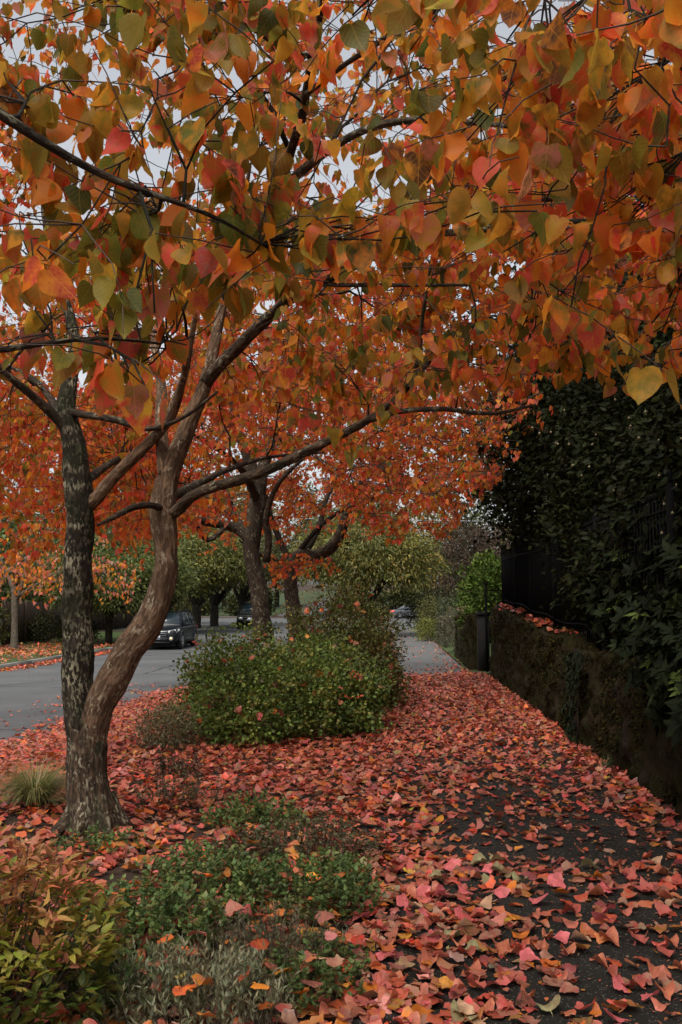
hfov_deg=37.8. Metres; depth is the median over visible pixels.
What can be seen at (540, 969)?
fallen leaf
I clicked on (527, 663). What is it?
stone wall
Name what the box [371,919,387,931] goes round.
fallen leaf
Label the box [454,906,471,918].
fallen leaf
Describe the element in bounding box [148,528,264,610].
street tree
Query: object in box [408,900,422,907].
fallen leaf
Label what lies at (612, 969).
fallen leaf
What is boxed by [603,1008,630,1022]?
fallen leaf
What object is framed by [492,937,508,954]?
fallen leaf
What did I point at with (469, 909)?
fallen leaf
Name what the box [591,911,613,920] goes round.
fallen leaf
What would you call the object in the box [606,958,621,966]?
fallen leaf
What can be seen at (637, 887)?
fallen leaf
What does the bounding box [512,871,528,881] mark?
fallen leaf
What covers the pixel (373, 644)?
bush
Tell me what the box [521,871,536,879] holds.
fallen leaf
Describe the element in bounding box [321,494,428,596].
tree
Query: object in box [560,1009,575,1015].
fallen leaf
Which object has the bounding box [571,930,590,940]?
fallen leaf
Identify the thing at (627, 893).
fallen leaf
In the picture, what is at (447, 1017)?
fallen leaf
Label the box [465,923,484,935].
fallen leaf
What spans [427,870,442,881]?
fallen leaf
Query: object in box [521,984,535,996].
fallen leaf
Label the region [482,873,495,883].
fallen leaf
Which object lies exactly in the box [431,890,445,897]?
fallen leaf
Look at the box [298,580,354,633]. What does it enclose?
shrub
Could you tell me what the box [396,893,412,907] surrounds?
fallen leaf
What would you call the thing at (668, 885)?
fallen leaf
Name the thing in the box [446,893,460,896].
fallen leaf
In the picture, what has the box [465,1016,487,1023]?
fallen leaf
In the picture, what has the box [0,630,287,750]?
road
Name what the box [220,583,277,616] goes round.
hedge
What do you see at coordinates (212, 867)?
catmint
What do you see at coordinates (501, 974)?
fallen leaf
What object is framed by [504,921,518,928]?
fallen leaf
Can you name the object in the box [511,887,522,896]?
fallen leaf
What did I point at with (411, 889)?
fallen leaf
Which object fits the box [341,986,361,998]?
fallen leaf
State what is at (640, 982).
fallen leaf
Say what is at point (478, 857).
fallen leaf
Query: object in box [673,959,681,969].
fallen leaf
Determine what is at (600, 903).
fallen leaf
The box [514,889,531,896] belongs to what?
fallen leaf
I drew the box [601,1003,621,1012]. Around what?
fallen leaf
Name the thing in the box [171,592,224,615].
hedge
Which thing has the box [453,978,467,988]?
fallen leaf
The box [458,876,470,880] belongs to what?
fallen leaf
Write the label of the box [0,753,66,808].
grass tuft
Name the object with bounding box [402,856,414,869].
fallen leaf
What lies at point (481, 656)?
gate pillar
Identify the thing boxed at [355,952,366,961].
fallen leaf
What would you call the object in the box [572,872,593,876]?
fallen leaf
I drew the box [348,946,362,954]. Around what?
fallen leaf
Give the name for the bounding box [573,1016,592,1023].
fallen leaf
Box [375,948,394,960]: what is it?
fallen leaf
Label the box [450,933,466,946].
fallen leaf
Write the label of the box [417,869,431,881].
fallen leaf
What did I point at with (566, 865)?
fallen leaf
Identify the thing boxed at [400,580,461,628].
bush
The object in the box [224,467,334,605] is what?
tree
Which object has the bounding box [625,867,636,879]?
fallen leaf
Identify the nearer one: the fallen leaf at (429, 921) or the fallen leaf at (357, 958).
the fallen leaf at (357, 958)
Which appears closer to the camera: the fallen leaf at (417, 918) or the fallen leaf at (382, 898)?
the fallen leaf at (417, 918)
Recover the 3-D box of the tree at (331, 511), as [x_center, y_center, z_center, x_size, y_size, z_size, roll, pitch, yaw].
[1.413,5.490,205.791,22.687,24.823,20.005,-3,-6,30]
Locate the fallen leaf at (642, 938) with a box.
[628,928,648,943]
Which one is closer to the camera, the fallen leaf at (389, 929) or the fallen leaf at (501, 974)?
the fallen leaf at (501, 974)
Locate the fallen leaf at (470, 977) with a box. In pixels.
[466,972,485,987]
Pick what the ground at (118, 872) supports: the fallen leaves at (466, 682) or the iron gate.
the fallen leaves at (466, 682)
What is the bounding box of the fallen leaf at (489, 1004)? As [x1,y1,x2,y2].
[472,997,494,1011]
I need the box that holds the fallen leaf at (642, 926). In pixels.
[629,922,645,930]
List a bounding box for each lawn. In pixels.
[0,591,339,615]
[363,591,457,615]
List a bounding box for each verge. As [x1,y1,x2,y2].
[0,630,123,663]
[431,634,491,672]
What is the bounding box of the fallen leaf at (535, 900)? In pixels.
[529,893,547,903]
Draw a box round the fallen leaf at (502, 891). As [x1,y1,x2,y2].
[491,885,510,897]
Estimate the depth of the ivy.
11.57 m
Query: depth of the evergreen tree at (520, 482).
16.99 m
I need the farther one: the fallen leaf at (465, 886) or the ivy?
the ivy
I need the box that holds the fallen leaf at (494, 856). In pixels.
[489,854,504,861]
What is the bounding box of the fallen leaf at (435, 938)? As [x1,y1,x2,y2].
[425,929,446,944]
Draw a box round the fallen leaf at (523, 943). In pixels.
[511,938,526,954]
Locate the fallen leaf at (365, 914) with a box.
[352,912,369,920]
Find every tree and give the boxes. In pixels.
[0,0,681,468]
[0,0,681,840]
[0,241,563,642]
[0,470,60,597]
[0,475,56,610]
[0,494,108,613]
[0,523,141,647]
[31,526,203,643]
[38,291,515,642]
[108,516,191,612]
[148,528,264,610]
[179,526,268,627]
[187,471,294,608]
[209,540,280,625]
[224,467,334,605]
[233,535,303,613]
[270,502,453,631]
[297,478,386,589]
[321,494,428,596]
[384,490,493,595]
[425,478,516,592]
[427,514,519,598]
[448,154,673,556]
[508,171,681,634]
[671,395,681,544]
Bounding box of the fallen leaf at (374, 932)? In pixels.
[370,929,382,936]
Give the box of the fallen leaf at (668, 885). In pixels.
[658,881,676,890]
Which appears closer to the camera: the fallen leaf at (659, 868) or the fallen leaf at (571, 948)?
the fallen leaf at (571, 948)
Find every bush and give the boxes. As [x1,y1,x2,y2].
[23,608,102,642]
[125,693,208,751]
[150,617,406,748]
[270,562,416,711]
[356,629,409,687]
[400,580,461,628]
[410,595,452,638]
[410,616,439,641]
[430,604,463,653]
[449,547,505,642]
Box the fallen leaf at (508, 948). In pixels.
[504,940,519,953]
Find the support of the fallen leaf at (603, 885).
on the path at (594, 971)
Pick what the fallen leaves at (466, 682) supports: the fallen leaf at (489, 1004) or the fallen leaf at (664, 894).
the fallen leaf at (489, 1004)
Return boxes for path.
[342,675,681,1023]
[391,632,469,674]
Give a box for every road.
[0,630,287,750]
[1,618,429,630]
[277,598,336,615]
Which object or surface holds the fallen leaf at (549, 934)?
on the path at (594, 971)
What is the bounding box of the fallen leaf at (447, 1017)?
[444,1009,451,1019]
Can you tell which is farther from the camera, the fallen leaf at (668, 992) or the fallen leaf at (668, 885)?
the fallen leaf at (668, 885)
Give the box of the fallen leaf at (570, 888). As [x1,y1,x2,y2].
[567,887,576,892]
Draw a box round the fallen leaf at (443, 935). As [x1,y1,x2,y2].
[435,926,456,938]
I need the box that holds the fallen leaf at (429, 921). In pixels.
[424,916,438,924]
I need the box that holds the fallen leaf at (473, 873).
[470,870,481,877]
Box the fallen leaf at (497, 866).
[490,861,504,873]
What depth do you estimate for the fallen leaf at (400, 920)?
5.12 m
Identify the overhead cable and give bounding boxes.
[208,517,509,521]
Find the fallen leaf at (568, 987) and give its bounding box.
[559,981,578,992]
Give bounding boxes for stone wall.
[453,612,476,669]
[488,605,681,819]
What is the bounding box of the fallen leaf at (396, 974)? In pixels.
[388,970,404,985]
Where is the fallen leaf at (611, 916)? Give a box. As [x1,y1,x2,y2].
[604,914,616,923]
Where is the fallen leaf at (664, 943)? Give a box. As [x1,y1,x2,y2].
[651,940,668,949]
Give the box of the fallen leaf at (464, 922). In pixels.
[453,917,473,928]
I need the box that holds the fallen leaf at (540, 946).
[530,938,545,949]
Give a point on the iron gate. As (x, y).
(486, 631)
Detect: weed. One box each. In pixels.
[571,731,583,745]
[600,753,612,767]
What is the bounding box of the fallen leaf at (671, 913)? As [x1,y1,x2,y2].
[668,911,676,915]
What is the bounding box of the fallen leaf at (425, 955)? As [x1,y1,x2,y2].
[420,947,440,969]
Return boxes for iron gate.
[484,582,500,671]
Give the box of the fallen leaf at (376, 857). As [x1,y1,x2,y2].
[371,851,382,861]
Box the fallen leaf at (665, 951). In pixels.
[655,943,675,956]
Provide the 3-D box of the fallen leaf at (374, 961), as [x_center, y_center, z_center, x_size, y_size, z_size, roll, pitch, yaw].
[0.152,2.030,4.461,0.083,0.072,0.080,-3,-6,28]
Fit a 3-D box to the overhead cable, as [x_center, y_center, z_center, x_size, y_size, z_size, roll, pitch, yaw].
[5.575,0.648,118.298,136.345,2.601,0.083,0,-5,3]
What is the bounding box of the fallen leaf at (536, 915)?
[529,908,540,918]
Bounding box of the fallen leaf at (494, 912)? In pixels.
[489,910,498,917]
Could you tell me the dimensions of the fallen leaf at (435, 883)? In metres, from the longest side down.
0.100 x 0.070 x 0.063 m
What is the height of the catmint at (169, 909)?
0.340 m
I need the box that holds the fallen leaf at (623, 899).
[614,896,628,907]
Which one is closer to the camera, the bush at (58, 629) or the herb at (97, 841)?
the herb at (97, 841)
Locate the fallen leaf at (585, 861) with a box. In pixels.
[578,858,599,867]
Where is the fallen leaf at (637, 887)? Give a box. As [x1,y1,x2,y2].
[629,880,640,890]
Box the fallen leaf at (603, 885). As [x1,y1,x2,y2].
[598,882,613,893]
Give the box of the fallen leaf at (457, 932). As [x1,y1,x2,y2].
[444,928,460,936]
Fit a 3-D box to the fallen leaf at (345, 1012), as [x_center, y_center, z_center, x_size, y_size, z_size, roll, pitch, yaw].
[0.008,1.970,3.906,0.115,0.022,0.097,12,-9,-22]
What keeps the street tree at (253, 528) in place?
on the ground at (118, 872)
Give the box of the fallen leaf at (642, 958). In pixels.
[633,956,649,960]
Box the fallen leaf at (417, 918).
[405,913,423,923]
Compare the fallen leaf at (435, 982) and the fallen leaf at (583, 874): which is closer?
the fallen leaf at (435, 982)
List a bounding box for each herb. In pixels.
[47,820,149,859]
[133,769,227,810]
[143,742,202,778]
[205,821,284,867]
[251,805,384,867]
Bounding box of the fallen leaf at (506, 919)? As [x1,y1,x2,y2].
[504,917,511,924]
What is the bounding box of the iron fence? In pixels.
[500,470,676,650]
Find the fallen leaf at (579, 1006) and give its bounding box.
[574,997,595,1009]
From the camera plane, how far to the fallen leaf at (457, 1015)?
3.89 m
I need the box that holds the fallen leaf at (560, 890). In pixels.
[551,887,570,893]
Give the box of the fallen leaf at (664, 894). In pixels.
[656,889,672,899]
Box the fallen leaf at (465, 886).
[458,883,470,891]
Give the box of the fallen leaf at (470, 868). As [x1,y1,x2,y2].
[466,865,479,870]
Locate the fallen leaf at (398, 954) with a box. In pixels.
[388,950,403,958]
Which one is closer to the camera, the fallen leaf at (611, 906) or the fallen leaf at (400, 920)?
the fallen leaf at (400, 920)
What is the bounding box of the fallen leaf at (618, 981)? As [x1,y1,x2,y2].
[613,975,629,992]
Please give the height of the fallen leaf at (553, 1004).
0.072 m
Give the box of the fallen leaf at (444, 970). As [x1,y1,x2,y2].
[439,966,452,973]
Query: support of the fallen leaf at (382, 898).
on the fallen leaves at (466, 682)
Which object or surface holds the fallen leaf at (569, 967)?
on the path at (594, 971)
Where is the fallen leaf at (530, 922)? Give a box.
[523,919,541,927]
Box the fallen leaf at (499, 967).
[492,963,514,971]
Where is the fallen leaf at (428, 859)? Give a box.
[424,851,435,861]
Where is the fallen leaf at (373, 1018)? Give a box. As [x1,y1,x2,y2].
[367,1014,381,1023]
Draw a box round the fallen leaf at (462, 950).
[458,945,475,957]
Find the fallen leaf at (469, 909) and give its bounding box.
[461,905,475,912]
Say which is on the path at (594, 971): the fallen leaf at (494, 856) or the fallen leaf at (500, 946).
the fallen leaf at (494, 856)
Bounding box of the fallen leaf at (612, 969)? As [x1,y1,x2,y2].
[603,963,617,977]
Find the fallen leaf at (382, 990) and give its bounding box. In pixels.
[376,986,397,1008]
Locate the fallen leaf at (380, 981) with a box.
[377,974,392,989]
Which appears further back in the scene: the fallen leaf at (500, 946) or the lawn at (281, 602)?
the lawn at (281, 602)
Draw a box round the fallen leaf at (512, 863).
[503,852,517,865]
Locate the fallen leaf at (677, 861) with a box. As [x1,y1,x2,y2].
[670,859,681,866]
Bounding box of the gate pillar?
[476,612,489,673]
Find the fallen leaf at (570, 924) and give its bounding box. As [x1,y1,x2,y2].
[560,916,580,927]
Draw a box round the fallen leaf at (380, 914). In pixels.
[375,908,386,919]
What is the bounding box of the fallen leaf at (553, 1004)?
[535,994,560,1014]
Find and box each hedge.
[0,603,11,642]
[1,600,137,644]
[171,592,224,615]
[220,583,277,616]
[324,585,369,616]
[373,580,434,616]
[433,594,477,646]
[502,442,681,650]
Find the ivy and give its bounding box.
[561,648,584,747]
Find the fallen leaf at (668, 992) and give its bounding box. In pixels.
[655,979,674,1000]
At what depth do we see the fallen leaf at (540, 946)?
4.70 m
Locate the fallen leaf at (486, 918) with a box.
[475,915,489,922]
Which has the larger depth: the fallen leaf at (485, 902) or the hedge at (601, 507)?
the hedge at (601, 507)
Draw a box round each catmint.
[40,934,188,1023]
[54,868,228,963]
[132,834,269,904]
[199,788,309,836]
[202,846,390,928]
[238,937,366,1015]
[263,927,374,978]
[288,846,372,884]
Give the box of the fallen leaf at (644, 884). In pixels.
[640,876,653,891]
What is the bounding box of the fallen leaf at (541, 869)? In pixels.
[536,864,555,871]
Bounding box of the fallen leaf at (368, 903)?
[363,900,374,909]
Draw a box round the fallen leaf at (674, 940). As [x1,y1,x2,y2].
[663,933,678,947]
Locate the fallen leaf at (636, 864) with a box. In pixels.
[633,861,648,869]
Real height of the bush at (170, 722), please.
0.640 m
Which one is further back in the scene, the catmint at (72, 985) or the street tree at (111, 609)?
the street tree at (111, 609)
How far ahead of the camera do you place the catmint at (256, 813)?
7.26 m
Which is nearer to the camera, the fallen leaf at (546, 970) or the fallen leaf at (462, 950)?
the fallen leaf at (546, 970)
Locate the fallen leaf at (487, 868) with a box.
[479,863,492,872]
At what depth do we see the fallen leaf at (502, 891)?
5.61 m
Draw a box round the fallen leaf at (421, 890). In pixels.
[415,884,430,897]
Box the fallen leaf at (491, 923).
[482,920,501,927]
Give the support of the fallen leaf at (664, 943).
on the path at (594, 971)
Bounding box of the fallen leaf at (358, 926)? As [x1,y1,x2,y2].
[353,924,367,932]
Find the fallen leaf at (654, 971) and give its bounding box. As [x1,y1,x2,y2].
[647,959,663,978]
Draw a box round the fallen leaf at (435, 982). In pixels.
[431,976,449,989]
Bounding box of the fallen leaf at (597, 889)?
[587,884,607,897]
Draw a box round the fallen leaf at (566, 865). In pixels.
[561,860,575,870]
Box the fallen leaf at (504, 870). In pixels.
[499,868,512,873]
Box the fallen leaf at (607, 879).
[597,874,613,883]
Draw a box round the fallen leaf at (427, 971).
[412,963,433,973]
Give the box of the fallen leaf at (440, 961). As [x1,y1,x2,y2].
[436,957,458,970]
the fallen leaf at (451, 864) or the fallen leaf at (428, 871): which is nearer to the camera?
the fallen leaf at (428, 871)
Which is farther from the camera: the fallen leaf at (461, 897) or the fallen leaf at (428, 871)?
the fallen leaf at (428, 871)
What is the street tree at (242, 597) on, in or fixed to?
on the ground at (118, 872)
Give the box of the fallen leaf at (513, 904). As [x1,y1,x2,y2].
[508,902,522,905]
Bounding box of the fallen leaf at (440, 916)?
[431,915,451,922]
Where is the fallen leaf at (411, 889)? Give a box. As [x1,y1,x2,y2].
[400,882,416,898]
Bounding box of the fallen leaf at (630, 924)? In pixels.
[615,920,634,926]
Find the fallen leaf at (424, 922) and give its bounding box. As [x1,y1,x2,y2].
[417,917,428,929]
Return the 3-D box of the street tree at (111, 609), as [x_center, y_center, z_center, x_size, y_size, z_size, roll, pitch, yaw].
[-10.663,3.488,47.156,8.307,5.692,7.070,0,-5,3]
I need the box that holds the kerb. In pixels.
[0,647,112,668]
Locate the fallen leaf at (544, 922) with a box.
[536,917,549,927]
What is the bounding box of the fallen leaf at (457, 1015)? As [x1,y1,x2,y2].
[451,999,478,1023]
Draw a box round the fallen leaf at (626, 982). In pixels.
[614,973,632,985]
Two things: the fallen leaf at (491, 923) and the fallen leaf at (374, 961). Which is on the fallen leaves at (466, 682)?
the fallen leaf at (491, 923)
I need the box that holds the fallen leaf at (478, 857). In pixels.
[470,852,487,864]
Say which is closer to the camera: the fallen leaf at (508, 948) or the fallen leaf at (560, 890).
the fallen leaf at (508, 948)
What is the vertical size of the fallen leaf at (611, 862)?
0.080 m
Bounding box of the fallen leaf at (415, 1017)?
[403,1011,420,1023]
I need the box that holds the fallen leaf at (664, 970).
[658,965,671,980]
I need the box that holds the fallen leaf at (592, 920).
[589,917,606,923]
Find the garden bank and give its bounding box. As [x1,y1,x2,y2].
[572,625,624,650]
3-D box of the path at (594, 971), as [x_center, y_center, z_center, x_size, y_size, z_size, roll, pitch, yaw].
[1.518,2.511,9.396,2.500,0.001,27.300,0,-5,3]
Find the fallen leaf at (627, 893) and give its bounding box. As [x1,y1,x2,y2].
[621,888,639,897]
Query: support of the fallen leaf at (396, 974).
on the path at (594, 971)
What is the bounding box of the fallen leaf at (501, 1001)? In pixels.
[495,995,513,1011]
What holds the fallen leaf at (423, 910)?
on the path at (594, 971)
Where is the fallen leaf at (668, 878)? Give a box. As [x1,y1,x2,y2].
[660,875,672,882]
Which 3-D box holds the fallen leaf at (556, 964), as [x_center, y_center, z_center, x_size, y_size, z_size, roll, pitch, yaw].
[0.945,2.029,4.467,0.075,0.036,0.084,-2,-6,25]
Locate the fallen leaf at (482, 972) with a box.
[464,969,486,976]
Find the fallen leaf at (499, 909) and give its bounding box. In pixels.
[492,906,504,913]
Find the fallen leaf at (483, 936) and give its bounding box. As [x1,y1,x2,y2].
[478,932,492,939]
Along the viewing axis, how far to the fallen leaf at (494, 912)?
5.21 m
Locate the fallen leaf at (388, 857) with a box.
[384,853,395,859]
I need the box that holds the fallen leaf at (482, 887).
[478,885,491,889]
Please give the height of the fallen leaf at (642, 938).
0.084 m
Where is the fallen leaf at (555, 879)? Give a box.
[547,872,565,888]
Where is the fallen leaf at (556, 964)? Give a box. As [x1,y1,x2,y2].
[543,960,560,966]
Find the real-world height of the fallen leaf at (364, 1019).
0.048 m
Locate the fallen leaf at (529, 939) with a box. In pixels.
[522,937,537,944]
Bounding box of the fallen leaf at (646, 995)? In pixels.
[641,990,659,999]
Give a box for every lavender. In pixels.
[85,929,301,1023]
[194,896,353,982]
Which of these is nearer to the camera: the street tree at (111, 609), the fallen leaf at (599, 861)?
the fallen leaf at (599, 861)
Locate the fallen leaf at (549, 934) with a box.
[542,928,552,937]
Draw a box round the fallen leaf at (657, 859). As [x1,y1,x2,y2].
[648,856,661,863]
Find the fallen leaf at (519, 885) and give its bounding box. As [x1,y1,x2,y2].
[516,880,531,888]
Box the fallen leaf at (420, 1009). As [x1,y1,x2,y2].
[412,1003,433,1017]
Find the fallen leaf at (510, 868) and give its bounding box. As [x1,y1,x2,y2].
[503,865,520,870]
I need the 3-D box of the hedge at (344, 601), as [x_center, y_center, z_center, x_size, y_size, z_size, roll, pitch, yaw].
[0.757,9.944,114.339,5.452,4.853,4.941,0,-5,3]
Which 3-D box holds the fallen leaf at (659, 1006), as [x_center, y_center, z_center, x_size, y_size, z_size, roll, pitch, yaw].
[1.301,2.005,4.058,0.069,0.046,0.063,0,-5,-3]
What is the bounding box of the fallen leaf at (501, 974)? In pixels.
[497,969,517,981]
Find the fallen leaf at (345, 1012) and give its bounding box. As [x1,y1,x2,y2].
[328,1007,356,1019]
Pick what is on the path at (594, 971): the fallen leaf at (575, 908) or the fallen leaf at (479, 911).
the fallen leaf at (575, 908)
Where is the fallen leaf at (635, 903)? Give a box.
[627,901,637,906]
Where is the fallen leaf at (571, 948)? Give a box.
[560,942,575,953]
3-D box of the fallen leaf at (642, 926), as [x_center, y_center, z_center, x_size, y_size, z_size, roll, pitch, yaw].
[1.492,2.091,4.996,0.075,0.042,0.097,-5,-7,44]
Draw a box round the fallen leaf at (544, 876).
[536,873,548,880]
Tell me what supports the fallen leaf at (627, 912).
on the path at (594, 971)
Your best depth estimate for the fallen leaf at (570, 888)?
5.72 m
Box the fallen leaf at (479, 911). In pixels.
[470,907,484,917]
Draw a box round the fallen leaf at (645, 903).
[638,900,651,907]
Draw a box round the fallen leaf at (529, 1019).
[518,1015,540,1023]
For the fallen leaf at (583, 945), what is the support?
on the fallen leaf at (581, 948)
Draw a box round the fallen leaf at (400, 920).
[395,916,414,923]
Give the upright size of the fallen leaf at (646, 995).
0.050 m
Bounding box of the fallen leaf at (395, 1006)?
[387,998,404,1009]
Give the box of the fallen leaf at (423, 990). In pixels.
[411,982,428,1005]
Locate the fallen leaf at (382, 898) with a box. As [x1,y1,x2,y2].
[370,894,384,904]
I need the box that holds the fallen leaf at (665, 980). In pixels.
[659,975,681,992]
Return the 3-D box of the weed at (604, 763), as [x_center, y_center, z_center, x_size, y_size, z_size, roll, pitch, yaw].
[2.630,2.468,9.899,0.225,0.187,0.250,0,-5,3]
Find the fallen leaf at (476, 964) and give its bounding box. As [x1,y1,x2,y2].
[464,959,480,970]
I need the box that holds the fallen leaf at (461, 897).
[455,892,470,902]
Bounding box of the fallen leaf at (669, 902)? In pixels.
[665,896,681,905]
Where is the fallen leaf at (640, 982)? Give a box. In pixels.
[629,978,645,988]
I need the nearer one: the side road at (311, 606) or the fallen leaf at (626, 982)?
the fallen leaf at (626, 982)
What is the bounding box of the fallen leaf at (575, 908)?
[562,903,580,914]
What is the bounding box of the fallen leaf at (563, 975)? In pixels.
[550,969,567,979]
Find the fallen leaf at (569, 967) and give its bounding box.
[561,963,578,972]
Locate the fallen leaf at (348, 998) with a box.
[344,994,364,1011]
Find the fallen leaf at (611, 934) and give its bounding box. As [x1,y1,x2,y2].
[599,926,619,946]
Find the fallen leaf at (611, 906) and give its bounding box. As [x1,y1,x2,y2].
[602,904,615,911]
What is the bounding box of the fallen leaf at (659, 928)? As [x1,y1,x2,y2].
[647,924,666,933]
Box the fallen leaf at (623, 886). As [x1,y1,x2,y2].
[614,881,633,888]
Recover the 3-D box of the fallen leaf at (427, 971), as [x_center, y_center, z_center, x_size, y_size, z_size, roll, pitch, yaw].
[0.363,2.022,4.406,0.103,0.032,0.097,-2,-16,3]
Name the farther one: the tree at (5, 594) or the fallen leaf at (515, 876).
the tree at (5, 594)
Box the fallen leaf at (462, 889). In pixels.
[458,884,474,894]
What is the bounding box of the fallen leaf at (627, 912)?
[619,904,634,915]
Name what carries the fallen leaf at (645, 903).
on the path at (594, 971)
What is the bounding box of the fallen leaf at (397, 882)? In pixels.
[394,879,408,890]
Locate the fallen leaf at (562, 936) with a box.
[553,930,569,943]
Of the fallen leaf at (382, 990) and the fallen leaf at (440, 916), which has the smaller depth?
the fallen leaf at (382, 990)
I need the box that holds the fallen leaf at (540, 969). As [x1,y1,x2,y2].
[534,965,554,971]
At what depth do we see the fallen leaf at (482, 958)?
4.59 m
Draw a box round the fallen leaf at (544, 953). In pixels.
[540,948,556,959]
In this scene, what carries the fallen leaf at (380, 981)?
on the path at (594, 971)
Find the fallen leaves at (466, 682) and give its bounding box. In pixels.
[0,584,681,1023]
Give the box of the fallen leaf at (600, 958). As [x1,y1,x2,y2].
[592,953,607,967]
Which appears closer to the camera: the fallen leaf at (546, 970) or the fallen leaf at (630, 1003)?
the fallen leaf at (630, 1003)
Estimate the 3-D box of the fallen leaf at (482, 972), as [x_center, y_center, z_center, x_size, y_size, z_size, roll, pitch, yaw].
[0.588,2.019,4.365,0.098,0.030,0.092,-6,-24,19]
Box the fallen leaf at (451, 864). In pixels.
[441,858,461,870]
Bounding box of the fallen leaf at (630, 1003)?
[613,999,643,1008]
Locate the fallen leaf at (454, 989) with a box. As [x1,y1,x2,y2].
[450,984,469,996]
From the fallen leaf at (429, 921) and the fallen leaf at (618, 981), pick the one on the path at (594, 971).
the fallen leaf at (618, 981)
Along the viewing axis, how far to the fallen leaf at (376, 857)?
6.26 m
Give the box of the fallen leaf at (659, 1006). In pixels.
[650,996,667,1011]
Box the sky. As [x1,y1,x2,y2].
[0,0,672,584]
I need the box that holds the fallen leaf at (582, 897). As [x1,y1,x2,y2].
[574,893,587,901]
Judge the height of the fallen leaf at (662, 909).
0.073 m
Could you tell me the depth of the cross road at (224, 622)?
76.28 m
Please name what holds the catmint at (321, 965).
on the ground at (118, 872)
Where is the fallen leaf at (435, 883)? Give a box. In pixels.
[431,880,438,889]
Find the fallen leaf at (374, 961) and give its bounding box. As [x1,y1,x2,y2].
[365,954,382,968]
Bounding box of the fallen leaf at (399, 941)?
[388,935,405,944]
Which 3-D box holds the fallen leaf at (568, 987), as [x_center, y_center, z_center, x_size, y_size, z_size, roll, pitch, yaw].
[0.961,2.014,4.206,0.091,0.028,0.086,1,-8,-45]
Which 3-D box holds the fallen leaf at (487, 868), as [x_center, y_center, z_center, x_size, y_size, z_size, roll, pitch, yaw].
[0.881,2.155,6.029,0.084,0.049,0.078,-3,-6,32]
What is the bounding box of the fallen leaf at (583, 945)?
[576,944,590,947]
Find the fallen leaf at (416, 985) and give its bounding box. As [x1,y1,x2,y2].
[413,979,431,988]
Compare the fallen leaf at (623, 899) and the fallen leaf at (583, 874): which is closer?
the fallen leaf at (623, 899)
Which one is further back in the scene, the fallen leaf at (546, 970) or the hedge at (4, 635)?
the hedge at (4, 635)
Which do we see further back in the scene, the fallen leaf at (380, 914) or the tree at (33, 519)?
the tree at (33, 519)
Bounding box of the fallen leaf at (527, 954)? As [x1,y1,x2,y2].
[519,947,539,960]
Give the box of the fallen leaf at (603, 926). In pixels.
[599,923,610,929]
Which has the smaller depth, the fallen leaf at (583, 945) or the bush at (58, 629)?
the fallen leaf at (583, 945)
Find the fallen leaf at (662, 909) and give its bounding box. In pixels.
[654,899,671,915]
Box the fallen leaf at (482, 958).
[478,955,494,963]
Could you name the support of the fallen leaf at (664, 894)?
on the path at (594, 971)
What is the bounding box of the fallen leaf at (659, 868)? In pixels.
[653,863,668,874]
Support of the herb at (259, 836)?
on the ground at (118, 872)
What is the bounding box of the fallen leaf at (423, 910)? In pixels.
[418,907,429,916]
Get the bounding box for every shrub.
[0,820,134,1023]
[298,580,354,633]
[576,499,681,746]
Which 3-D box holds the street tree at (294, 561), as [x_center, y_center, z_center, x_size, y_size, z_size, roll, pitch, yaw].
[-1.238,-0.792,21.681,10.628,7.232,10.741,0,-5,3]
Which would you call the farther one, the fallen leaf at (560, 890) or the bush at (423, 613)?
the bush at (423, 613)
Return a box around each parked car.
[150,610,197,648]
[236,602,252,628]
[391,605,416,618]
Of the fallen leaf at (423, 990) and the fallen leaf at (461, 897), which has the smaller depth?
the fallen leaf at (423, 990)
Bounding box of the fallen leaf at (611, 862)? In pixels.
[609,856,622,866]
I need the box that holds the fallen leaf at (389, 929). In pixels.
[381,921,397,931]
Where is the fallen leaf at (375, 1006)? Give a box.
[363,1001,382,1008]
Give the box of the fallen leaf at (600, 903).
[594,900,610,906]
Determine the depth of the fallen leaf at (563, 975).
4.32 m
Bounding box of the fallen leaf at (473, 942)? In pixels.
[464,939,481,951]
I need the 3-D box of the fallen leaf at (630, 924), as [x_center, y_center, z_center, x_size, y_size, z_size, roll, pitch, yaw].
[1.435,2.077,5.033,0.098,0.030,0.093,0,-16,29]
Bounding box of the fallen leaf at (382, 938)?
[376,934,389,947]
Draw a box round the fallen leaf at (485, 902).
[476,894,491,908]
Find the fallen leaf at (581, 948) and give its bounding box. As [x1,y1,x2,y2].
[566,941,586,949]
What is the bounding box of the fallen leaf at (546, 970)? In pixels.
[539,965,564,974]
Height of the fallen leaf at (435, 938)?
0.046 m
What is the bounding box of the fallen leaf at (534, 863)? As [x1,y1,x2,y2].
[526,861,538,864]
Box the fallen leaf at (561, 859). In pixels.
[557,857,567,864]
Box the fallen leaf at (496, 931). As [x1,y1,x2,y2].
[483,928,504,937]
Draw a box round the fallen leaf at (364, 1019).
[359,1011,369,1023]
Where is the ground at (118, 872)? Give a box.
[0,584,585,1023]
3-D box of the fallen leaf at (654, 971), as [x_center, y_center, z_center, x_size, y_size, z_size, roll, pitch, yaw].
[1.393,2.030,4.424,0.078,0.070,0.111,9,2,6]
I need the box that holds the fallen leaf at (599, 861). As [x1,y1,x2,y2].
[590,859,605,866]
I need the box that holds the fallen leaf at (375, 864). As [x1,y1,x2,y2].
[371,861,379,867]
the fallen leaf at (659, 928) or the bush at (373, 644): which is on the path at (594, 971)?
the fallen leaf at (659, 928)

